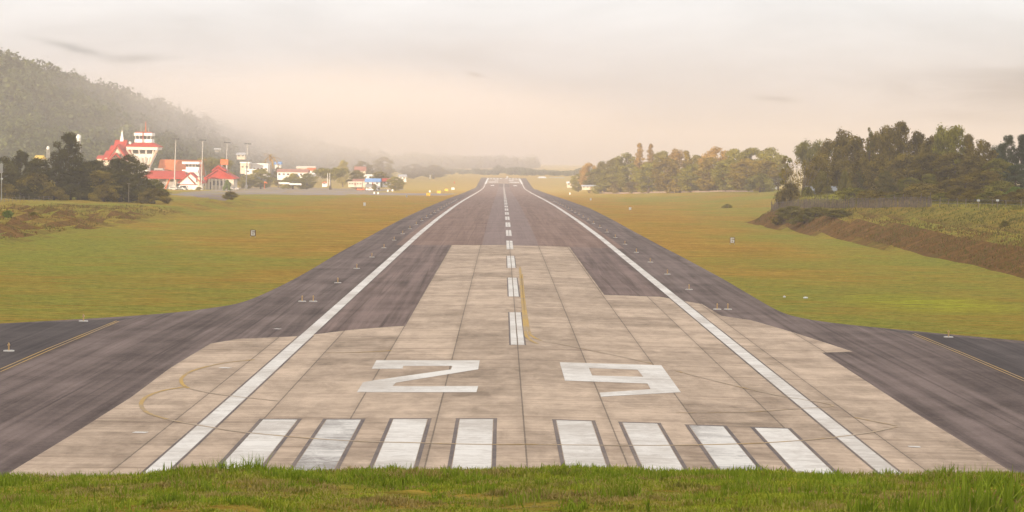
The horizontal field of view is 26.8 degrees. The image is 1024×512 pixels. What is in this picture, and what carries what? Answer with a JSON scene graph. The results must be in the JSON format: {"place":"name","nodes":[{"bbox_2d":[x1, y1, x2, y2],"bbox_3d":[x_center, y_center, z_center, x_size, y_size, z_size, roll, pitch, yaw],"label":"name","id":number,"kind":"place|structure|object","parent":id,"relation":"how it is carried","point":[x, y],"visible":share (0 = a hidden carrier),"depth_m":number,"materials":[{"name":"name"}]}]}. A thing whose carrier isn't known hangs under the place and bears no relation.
{"place":"outdoors","nodes":[
{"label":"outdoors","id":0,"kind":"place"},
{"bbox_2d":[0,89,353,185],"bbox_3d":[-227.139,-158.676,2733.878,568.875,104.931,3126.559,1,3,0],"label":"hill","id":1,"kind":"structure","parent":0,"point":[108,128],"depth_m":1390.16,"materials":[{"name":"plant"}]},
{"bbox_2d":[0,47,541,183],"bbox_3d":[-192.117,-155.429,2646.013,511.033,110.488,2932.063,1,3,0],"label":"hill forest","id":2,"kind":"object","parent":1,"relation":"on","point":[74,99],"visible":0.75,"depth_m":1480.52,"materials":[{"name":"green plant"}]},
{"bbox_2d":[0,165,1023,511],"bbox_3d":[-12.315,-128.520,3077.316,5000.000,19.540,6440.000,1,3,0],"label":"ground","id":3,"kind":"structure","parent":0,"point":[198,253],"depth_m":276.54,"materials":[{"name":"green plant"}]},
{"bbox_2d":[0,183,19,198],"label":"bush","id":4,"kind":"object","parent":3,"relation":"on","point":[7,188],"visible":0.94,"depth_m":486.27,"materials":[{"name":"green plant"}]},
{"bbox_2d":[0,169,26,195],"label":"tree","id":5,"kind":"object","parent":3,"relation":"on","point":[15,174],"visible":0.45,"depth_m":497.96,"materials":[{"name":"green plant"}]},
{"bbox_2d":[2,186,36,199],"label":"bush","id":6,"kind":"object","parent":3,"relation":"on","point":[23,190],"visible":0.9,"depth_m":488.95,"materials":[{"name":"green plant"}]},
{"bbox_2d":[12,149,29,174],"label":"tree","id":7,"kind":"object","parent":3,"relation":"on","point":[20,158],"visible":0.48,"depth_m":533.24,"materials":[{"name":"green plant"}]},
{"bbox_2d":[21,157,49,192],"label":"tree","id":8,"kind":"object","parent":3,"relation":"on","point":[38,165],"visible":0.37,"depth_m":509.99,"materials":[{"name":"green plant"}]},
{"bbox_2d":[15,173,56,199],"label":"tree","id":9,"kind":"object","parent":3,"relation":"on","point":[34,178],"visible":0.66,"depth_m":493.37,"materials":[{"name":"green plant"}]},
{"bbox_2d":[36,186,69,199],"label":"bush","id":10,"kind":"object","parent":3,"relation":"on","point":[54,192],"visible":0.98,"depth_m":486.13,"materials":[{"name":"green plant"}]},
{"bbox_2d":[40,167,77,191],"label":"tree","id":11,"kind":"object","parent":3,"relation":"on","point":[50,173],"visible":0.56,"depth_m":497.96,"materials":[{"name":"green plant"}]},
{"bbox_2d":[48,132,87,185],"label":"tree","id":12,"kind":"object","parent":3,"relation":"on","point":[59,158],"visible":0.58,"depth_m":518.24,"materials":[{"name":"green plant"}]},
{"bbox_2d":[57,184,87,199],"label":"bush","id":13,"kind":"object","parent":3,"relation":"on","point":[70,189],"visible":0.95,"depth_m":489.00,"materials":[{"name":"green plant"}]},
{"bbox_2d":[59,165,92,199],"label":"tree","id":14,"kind":"object","parent":3,"relation":"on","point":[81,178],"visible":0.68,"depth_m":497.56,"materials":[{"name":"green plant"}]},
{"bbox_2d":[82,159,118,185],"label":"tree","id":15,"kind":"object","parent":3,"relation":"on","point":[91,166],"visible":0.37,"depth_m":522.19,"materials":[{"name":"green plant"}]},
{"bbox_2d":[88,184,120,201],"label":"bush","id":16,"kind":"object","parent":3,"relation":"on","point":[100,191],"visible":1,"depth_m":486.29,"materials":[{"name":"green plant"}]},
{"bbox_2d":[88,170,123,190],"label":"tree","id":17,"kind":"object","parent":3,"relation":"on","point":[98,176],"visible":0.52,"depth_m":502.86,"materials":[{"name":"green plant"}]},
{"bbox_2d":[102,132,137,184],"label":"spired hall","id":18,"kind":"structure","parent":3,"relation":"on","point":[117,149],"depth_m":1095.21,"materials":[{"name":"red paint"}]},
{"bbox_2d":[103,172,139,197],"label":"tree","id":19,"kind":"object","parent":3,"relation":"on","point":[122,177],"visible":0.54,"depth_m":506.22,"materials":[{"name":"green plant"}]},
{"bbox_2d":[105,187,138,201],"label":"bush","id":20,"kind":"object","parent":3,"relation":"on","point":[123,191],"visible":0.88,"depth_m":489.69,"materials":[{"name":"green plant"}]},
{"bbox_2d":[109,154,152,185],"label":"tree","id":21,"kind":"object","parent":3,"relation":"on","point":[130,167],"visible":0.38,"depth_m":527.70,"materials":[{"name":"green plant"}]},
{"bbox_2d":[129,173,155,199],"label":"tree","id":22,"kind":"object","parent":3,"relation":"on","point":[143,181],"visible":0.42,"depth_m":513.13,"materials":[{"name":"green plant"}]},
{"bbox_2d":[125,125,162,184],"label":"control tower","id":23,"kind":"structure","parent":3,"relation":"on","point":[144,147],"depth_m":1080.93,"materials":[{"name":"white paint"}]},
{"bbox_2d":[136,188,172,203],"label":"bush","id":24,"kind":"object","parent":3,"relation":"on","point":[151,193],"visible":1,"depth_m":486.30,"materials":[{"name":"green plant"}]},
{"bbox_2d":[143,171,186,188],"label":"arrivals hall","id":25,"kind":"structure","parent":3,"relation":"on","point":[166,178],"depth_m":1073.02,"materials":[{"name":"red paint"}]},
{"bbox_2d":[154,159,204,188],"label":"terminal building","id":26,"kind":"structure","parent":3,"relation":"on","point":[165,165],"depth_m":1115.24,"materials":[{"name":"orange paint"}]},
{"bbox_2d":[178,172,204,189],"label":"fire station","id":27,"kind":"object","parent":3,"relation":"on","point":[191,180],"visible":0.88,"depth_m":1054.12,"materials":[{"name":"white paint"}]},
{"bbox_2d":[182,162,201,177],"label":"old tower","id":28,"kind":"structure","parent":3,"relation":"on","point":[195,167],"depth_m":1078.95,"materials":[{"name":"paint"}]},
{"bbox_2d":[197,157,234,173],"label":"tree","id":29,"kind":"object","parent":3,"relation":"on","point":[210,164],"visible":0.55,"depth_m":1129.90,"materials":[{"name":"green plant"}]},
{"bbox_2d":[204,165,238,189],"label":"gabled hall","id":30,"kind":"structure","parent":3,"relation":"on","point":[217,177],"depth_m":1076.11,"materials":[{"name":"red paint"}]},
{"bbox_2d":[242,168,276,188],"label":"tree","id":31,"kind":"object","parent":3,"relation":"on","point":[259,172],"visible":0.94,"depth_m":1175.69,"materials":[{"name":"green plant"}]},
{"bbox_2d":[276,169,309,179],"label":"house","id":32,"kind":"structure","parent":3,"relation":"on","point":[282,173],"depth_m":1268.90,"materials":[{"name":"white paint"}]},
{"bbox_2d":[295,173,319,188],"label":"tree","id":33,"kind":"object","parent":3,"relation":"on","point":[305,179],"visible":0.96,"depth_m":1191.37,"materials":[{"name":"green plant"}]},
{"bbox_2d":[171,187,451,195],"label":"apron","id":34,"kind":"object","parent":3,"relation":"on","point":[311,191],"visible":0.77,"depth_m":989.73,"materials":[{"name":"concrete"}]},
{"bbox_2d":[313,167,349,189],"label":"tree","id":35,"kind":"object","parent":3,"relation":"on","point":[323,172],"visible":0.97,"depth_m":1195.51,"materials":[{"name":"green plant"}]},
{"bbox_2d":[371,156,396,177],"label":"tree","id":36,"kind":"object","parent":3,"relation":"on","point":[385,169],"visible":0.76,"depth_m":1745.35,"materials":[{"name":"green plant"}]},
{"bbox_2d":[398,164,424,178],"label":"tree","id":37,"kind":"object","parent":3,"relation":"on","point":[407,169],"visible":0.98,"depth_m":1894.34,"materials":[{"name":"green plant"}]},
{"bbox_2d":[413,165,450,178],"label":"tree","id":38,"kind":"object","parent":3,"relation":"on","point":[433,169],"visible":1,"depth_m":1895.31,"materials":[{"name":"green plant"}]},
{"bbox_2d":[381,165,593,175],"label":"treeline","id":39,"kind":"object","parent":3,"relation":"on","point":[497,170],"visible":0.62,"depth_m":2305.50,"materials":[{"name":"green plant"}]},
{"bbox_2d":[0,178,1023,476],"bbox_3d":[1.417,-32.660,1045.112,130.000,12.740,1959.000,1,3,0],"label":"runway","id":40,"kind":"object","parent":3,"relation":"on","point":[526,394],"depth_m":122.63,"materials":[{"name":"concrete"}]},
{"bbox_2d":[319,245,664,332],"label":"asphalt lane","id":41,"kind":"structure","parent":40,"relation":"on","point":[391,294],"depth_m":210.19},
{"bbox_2d":[397,184,622,247],"bbox_3d":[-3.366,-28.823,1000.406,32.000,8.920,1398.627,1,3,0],"label":"runway overlay","id":42,"kind":"object","parent":40,"relation":"on","point":[464,222],"visible":0.97,"depth_m":402.98,"materials":[{"name":"asphalt"}]},
{"bbox_2d":[482,187,538,245],"bbox_3d":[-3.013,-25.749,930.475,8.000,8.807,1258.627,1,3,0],"label":"runway centre overlay","id":43,"kind":"object","parent":40,"relation":"on","point":[522,233],"visible":0.95,"depth_m":401.25,"materials":[{"name":"asphalt"}]},
{"bbox_2d":[503,185,523,344],"bbox_3d":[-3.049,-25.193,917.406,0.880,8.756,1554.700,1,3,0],"label":"centreline marking","id":44,"kind":"object","parent":43,"relation":"on","point":[518,322],"visible":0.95,"depth_m":192.38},
{"bbox_2d":[0,267,1023,418],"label":"yellow guide marking","id":45,"kind":"object","parent":40,"relation":"on","point":[524,319],"visible":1,"depth_m":141.85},
{"bbox_2d":[357,360,679,396],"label":"number marking","id":46,"kind":"object","parent":40,"relation":"on","point":[656,378],"visible":1,"depth_m":120.94,"materials":[{"name":"paint"}]},
{"bbox_2d":[139,298,901,473],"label":"edge line border marking","id":47,"kind":"object","parent":40,"relation":"on","point":[181,459],"visible":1,"depth_m":107.20,"materials":[{"name":"paint"}]},
{"bbox_2d":[146,184,899,473],"bbox_3d":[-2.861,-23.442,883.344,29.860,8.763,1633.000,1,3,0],"label":"edge line marking","id":48,"kind":"object","parent":40,"relation":"on","point":[179,450],"visible":0.91,"depth_m":120.53,"materials":[{"name":"paint"}]},
{"bbox_2d":[215,418,835,472],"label":"threshold border marking","id":49,"kind":"object","parent":40,"relation":"on","point":[495,441],"visible":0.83,"depth_m":92.64,"materials":[{"name":"paint"}]},
{"bbox_2d":[294,419,757,470],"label":"worn threshold stripe marking","id":50,"kind":"object","parent":40,"relation":"on","point":[321,452],"visible":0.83,"depth_m":91.85,"materials":[{"name":"paint"}]},
{"bbox_2d":[226,419,833,473],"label":"threshold stripe marking","id":51,"kind":"object","parent":40,"relation":"on","point":[580,437],"visible":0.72,"depth_m":92.03,"materials":[{"name":"paint"}]},
{"bbox_2d":[170,341,896,445],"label":"faded yellow marking","id":52,"kind":"object","parent":40,"relation":"on","point":[570,444],"visible":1,"depth_m":96.85,"materials":[{"name":"paint"}]},
{"bbox_2d":[0,192,1023,273],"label":"bank grass","id":53,"kind":"structure","parent":3,"relation":"on","point":[982,233],"depth_m":327.81,"materials":[{"name":"plant"}]},
{"bbox_2d":[0,318,1023,381],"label":"taxiway pad","id":54,"kind":"object","parent":3,"relation":"on","point":[24,340],"visible":1,"depth_m":144.95,"materials":[{"name":"asphalt"}]},
{"bbox_2d":[595,166,620,190],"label":"tree","id":55,"kind":"object","parent":3,"relation":"on","point":[607,176],"visible":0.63,"depth_m":1147.75,"materials":[{"name":"green plant"}]},
{"bbox_2d":[611,152,640,183],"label":"tree","id":56,"kind":"object","parent":3,"relation":"on","point":[628,157],"visible":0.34,"depth_m":1147.85,"materials":[{"name":"green plant"}]},
{"bbox_2d":[613,163,644,191],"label":"tree","id":57,"kind":"object","parent":3,"relation":"on","point":[622,175],"visible":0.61,"depth_m":1107.94,"materials":[{"name":"green plant"}]},
{"bbox_2d":[633,161,662,192],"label":"tree","id":58,"kind":"object","parent":3,"relation":"on","point":[642,181],"visible":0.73,"depth_m":1057.26,"materials":[{"name":"green plant"}]},
{"bbox_2d":[650,157,681,192],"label":"tree","id":59,"kind":"object","parent":3,"relation":"on","point":[664,163],"visible":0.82,"depth_m":1008.06,"materials":[{"name":"green plant"}]},
{"bbox_2d":[599,190,752,193],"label":"wall","id":60,"kind":"structure","parent":3,"relation":"on","point":[677,192],"depth_m":1013.54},
{"bbox_2d":[670,163,707,192],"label":"tree","id":61,"kind":"object","parent":3,"relation":"on","point":[685,175],"visible":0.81,"depth_m":976.37,"materials":[{"name":"green plant"}]},
{"bbox_2d":[693,157,722,190],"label":"tree","id":62,"kind":"object","parent":3,"relation":"on","point":[708,183],"visible":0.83,"depth_m":947.85,"materials":[{"name":"green plant"}]},
{"bbox_2d":[697,146,727,180],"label":"tree","id":63,"kind":"object","parent":3,"relation":"on","point":[713,151],"visible":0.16,"depth_m":996.96,"materials":[{"name":"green plant"}]},
{"bbox_2d":[708,159,745,189],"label":"tree","id":64,"kind":"object","parent":3,"relation":"on","point":[721,184],"visible":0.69,"depth_m":912.75,"materials":[{"name":"green plant"}]},
{"bbox_2d":[725,158,765,189],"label":"tree","id":65,"kind":"object","parent":3,"relation":"on","point":[741,166],"visible":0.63,"depth_m":888.64,"materials":[{"name":"green plant"}]},
{"bbox_2d":[733,147,763,177],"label":"tree","id":66,"kind":"object","parent":3,"relation":"on","point":[749,152],"visible":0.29,"depth_m":947.48,"materials":[{"name":"green plant"}]},
{"bbox_2d":[743,173,775,191],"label":"tree","id":67,"kind":"object","parent":3,"relation":"on","point":[763,179],"visible":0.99,"depth_m":848.58,"materials":[{"name":"green plant"}]},
{"bbox_2d":[749,159,780,187],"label":"tree","id":68,"kind":"object","parent":3,"relation":"on","point":[772,173],"visible":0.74,"depth_m":862.75,"materials":[{"name":"green plant"}]},
{"bbox_2d":[748,147,788,170],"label":"tree","id":69,"kind":"object","parent":3,"relation":"on","point":[769,153],"visible":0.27,"depth_m":927.66,"materials":[{"name":"green plant"}]},
{"bbox_2d":[770,182,801,209],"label":"tree","id":70,"kind":"object","parent":3,"relation":"on","point":[789,192],"visible":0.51,"depth_m":461.17,"materials":[{"name":"green plant"}]},
{"bbox_2d":[774,206,803,218],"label":"shrub","id":71,"kind":"object","parent":3,"relation":"on","point":[786,212],"visible":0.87,"depth_m":406.55,"materials":[{"name":"green plant"}]},
{"bbox_2d":[778,157,822,197],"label":"tree","id":72,"kind":"object","parent":3,"relation":"on","point":[805,172],"visible":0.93,"depth_m":467.39,"materials":[{"name":"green plant"}]},
{"bbox_2d":[793,138,832,168],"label":"tree","id":73,"kind":"object","parent":3,"relation":"on","point":[802,151],"visible":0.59,"depth_m":637.71,"materials":[{"name":"green plant"}]},
{"bbox_2d":[801,155,833,186],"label":"tree","id":74,"kind":"object","parent":3,"relation":"on","point":[825,167],"visible":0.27,"depth_m":477.12,"materials":[{"name":"green plant"}]},
{"bbox_2d":[809,170,833,194],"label":"tree","id":75,"kind":"object","parent":3,"relation":"on","point":[819,186],"visible":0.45,"depth_m":465.33,"materials":[{"name":"green plant"}]},
{"bbox_2d":[808,138,843,185],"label":"tree","id":76,"kind":"object","parent":3,"relation":"on","point":[825,152],"visible":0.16,"depth_m":498.43,"materials":[{"name":"green plant"}]},
{"bbox_2d":[797,467,876,488],"bbox_3d":[4.295,2.948,28.515,1.017,0.211,1.051,1,3,0],"label":"grass tuft","id":77,"kind":"object","parent":3,"relation":"on","point":[838,478],"visible":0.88,"depth_m":28.51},
{"bbox_2d":[827,159,857,186],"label":"tree","id":78,"kind":"object","parent":3,"relation":"on","point":[838,166],"visible":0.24,"depth_m":478.84,"materials":[{"name":"green plant"}]},
{"bbox_2d":[828,128,862,176],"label":"tree","id":79,"kind":"object","parent":3,"relation":"on","point":[842,140],"visible":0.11,"depth_m":508.74,"materials":[{"name":"green plant"}]},
{"bbox_2d":[837,170,853,193],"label":"tree","id":80,"kind":"object","parent":3,"relation":"on","point":[845,181],"visible":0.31,"depth_m":461.51,"materials":[{"name":"green plant"}]},
{"bbox_2d":[771,193,930,211],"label":"picket fence","id":81,"kind":"object","parent":3,"relation":"on","point":[808,204],"visible":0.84,"depth_m":386.64,"materials":[{"name":"grey wood"}]},
{"bbox_2d":[833,187,871,199],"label":"bush","id":82,"kind":"object","parent":3,"relation":"on","point":[845,191],"visible":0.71,"depth_m":397.34,"materials":[{"name":"green plant"}]},
{"bbox_2d":[842,135,869,173],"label":"tree","id":83,"kind":"object","parent":3,"relation":"on","point":[856,150],"visible":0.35,"depth_m":493.96,"materials":[{"name":"green plant"}]},
{"bbox_2d":[837,157,876,190],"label":"tree","id":84,"kind":"object","parent":3,"relation":"on","point":[863,164],"visible":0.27,"depth_m":468.26,"materials":[{"name":"green plant"}]},
{"bbox_2d":[847,491,884,511],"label":"grass tuft","id":85,"kind":"object","parent":3,"relation":"on","point":[869,506],"visible":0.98,"depth_m":23.88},
{"bbox_2d":[860,130,893,189],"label":"tree","id":86,"kind":"object","parent":3,"relation":"on","point":[873,140],"visible":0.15,"depth_m":503.21,"materials":[{"name":"green plant"}]},
{"bbox_2d":[861,155,897,191],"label":"tree","id":87,"kind":"object","parent":3,"relation":"on","point":[876,166],"visible":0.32,"depth_m":464.00,"materials":[{"name":"green plant"}]},
{"bbox_2d":[874,171,896,191],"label":"tree","id":88,"kind":"object","parent":3,"relation":"on","point":[886,181],"visible":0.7,"depth_m":447.58,"materials":[{"name":"green plant"}]},
{"bbox_2d":[870,125,906,167],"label":"tree","id":89,"kind":"object","parent":3,"relation":"on","point":[885,150],"visible":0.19,"depth_m":488.34,"materials":[{"name":"green plant"}]},
{"bbox_2d":[888,120,913,176],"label":"tree","id":90,"kind":"object","parent":3,"relation":"on","point":[899,141],"visible":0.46,"depth_m":478.97,"materials":[{"name":"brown plant"}]},
{"bbox_2d":[879,152,926,192],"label":"tree","id":91,"kind":"object","parent":3,"relation":"on","point":[903,158],"visible":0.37,"depth_m":450.58,"materials":[{"name":"green plant"}]},
{"bbox_2d":[883,483,925,511],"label":"grass tuft","id":92,"kind":"object","parent":3,"relation":"on","point":[912,503],"visible":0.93,"depth_m":24.05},
{"bbox_2d":[904,129,925,176],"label":"tree","id":93,"kind":"object","parent":3,"relation":"on","point":[918,138],"visible":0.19,"depth_m":478.98,"materials":[{"name":"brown plant"}]},
{"bbox_2d":[915,135,934,156],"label":"tree","id":94,"kind":"object","parent":3,"relation":"on","point":[926,147],"visible":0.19,"depth_m":468.75,"materials":[{"name":"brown plant"}]},
{"bbox_2d":[904,183,946,192],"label":"bush","id":95,"kind":"object","parent":3,"relation":"on","point":[927,187],"visible":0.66,"depth_m":410.74,"materials":[{"name":"green plant"}]},
{"bbox_2d":[907,152,957,188],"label":"tree","id":96,"kind":"object","parent":3,"relation":"on","point":[927,158],"visible":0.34,"depth_m":444.29,"materials":[{"name":"green plant"}]},
{"bbox_2d":[930,122,950,169],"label":"tree","id":97,"kind":"object","parent":3,"relation":"on","point":[939,146],"visible":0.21,"depth_m":464.02,"materials":[{"name":"green plant"}]},
{"bbox_2d":[919,478,970,511],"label":"grass tuft","id":98,"kind":"object","parent":3,"relation":"on","point":[947,501],"visible":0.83,"depth_m":24.64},
{"bbox_2d":[937,125,968,177],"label":"tree","id":99,"kind":"object","parent":3,"relation":"on","point":[953,136],"visible":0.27,"depth_m":458.59,"materials":[{"name":"green plant"}]},
{"bbox_2d":[957,190,990,202],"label":"bush","id":100,"kind":"object","parent":3,"relation":"on","point":[969,195],"visible":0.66,"depth_m":356.22,"materials":[{"name":"green plant"}]},
{"bbox_2d":[963,139,1001,172],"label":"tree","id":101,"kind":"object","parent":3,"relation":"on","point":[981,145],"visible":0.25,"depth_m":449.56,"materials":[{"name":"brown plant"}]},
{"bbox_2d":[944,466,1023,511],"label":"grass tuft","id":102,"kind":"object","parent":3,"relation":"on","point":[984,499],"visible":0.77,"depth_m":25.02,"materials":[{"name":"plant"}]},
{"bbox_2d":[981,180,1014,194],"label":"bush","id":103,"kind":"object","parent":3,"relation":"on","point":[1001,185],"visible":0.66,"depth_m":384.20,"materials":[{"name":"green plant"}]},
{"bbox_2d":[998,134,1015,172],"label":"tree","id":104,"kind":"object","parent":3,"relation":"on","point":[1003,148],"visible":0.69,"depth_m":429.19,"materials":[{"name":"green plant"}]},
{"bbox_2d":[991,473,1023,500],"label":"grass tuft","id":105,"kind":"object","parent":3,"relation":"on","point":[1017,488],"visible":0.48,"depth_m":27.22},
{"bbox_2d":[997,164,1023,188],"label":"tree","id":106,"kind":"object","parent":3,"relation":"on","point":[1012,176],"visible":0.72,"depth_m":404.02,"materials":[{"name":"green plant"}]},
{"bbox_2d":[1003,189,1023,203],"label":"bush","id":107,"kind":"object","parent":3,"relation":"on","point":[1018,194],"visible":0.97,"depth_m":340.38,"materials":[{"name":"green plant"}]},
{"bbox_2d":[1011,134,1023,184],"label":"tree","id":108,"kind":"object","parent":3,"relation":"on","point":[1019,153],"visible":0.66,"depth_m":427.55,"materials":[{"name":"green plant"}]},
{"bbox_2d":[0,459,1023,511],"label":"grass","id":109,"kind":"structure","parent":0,"point":[352,498],"depth_m":27.11,"materials":[{"name":"plant"}]},
{"bbox_2d":[0,0,1023,168],"label":"sky","id":110,"kind":"structure","parent":0,"point":[559,82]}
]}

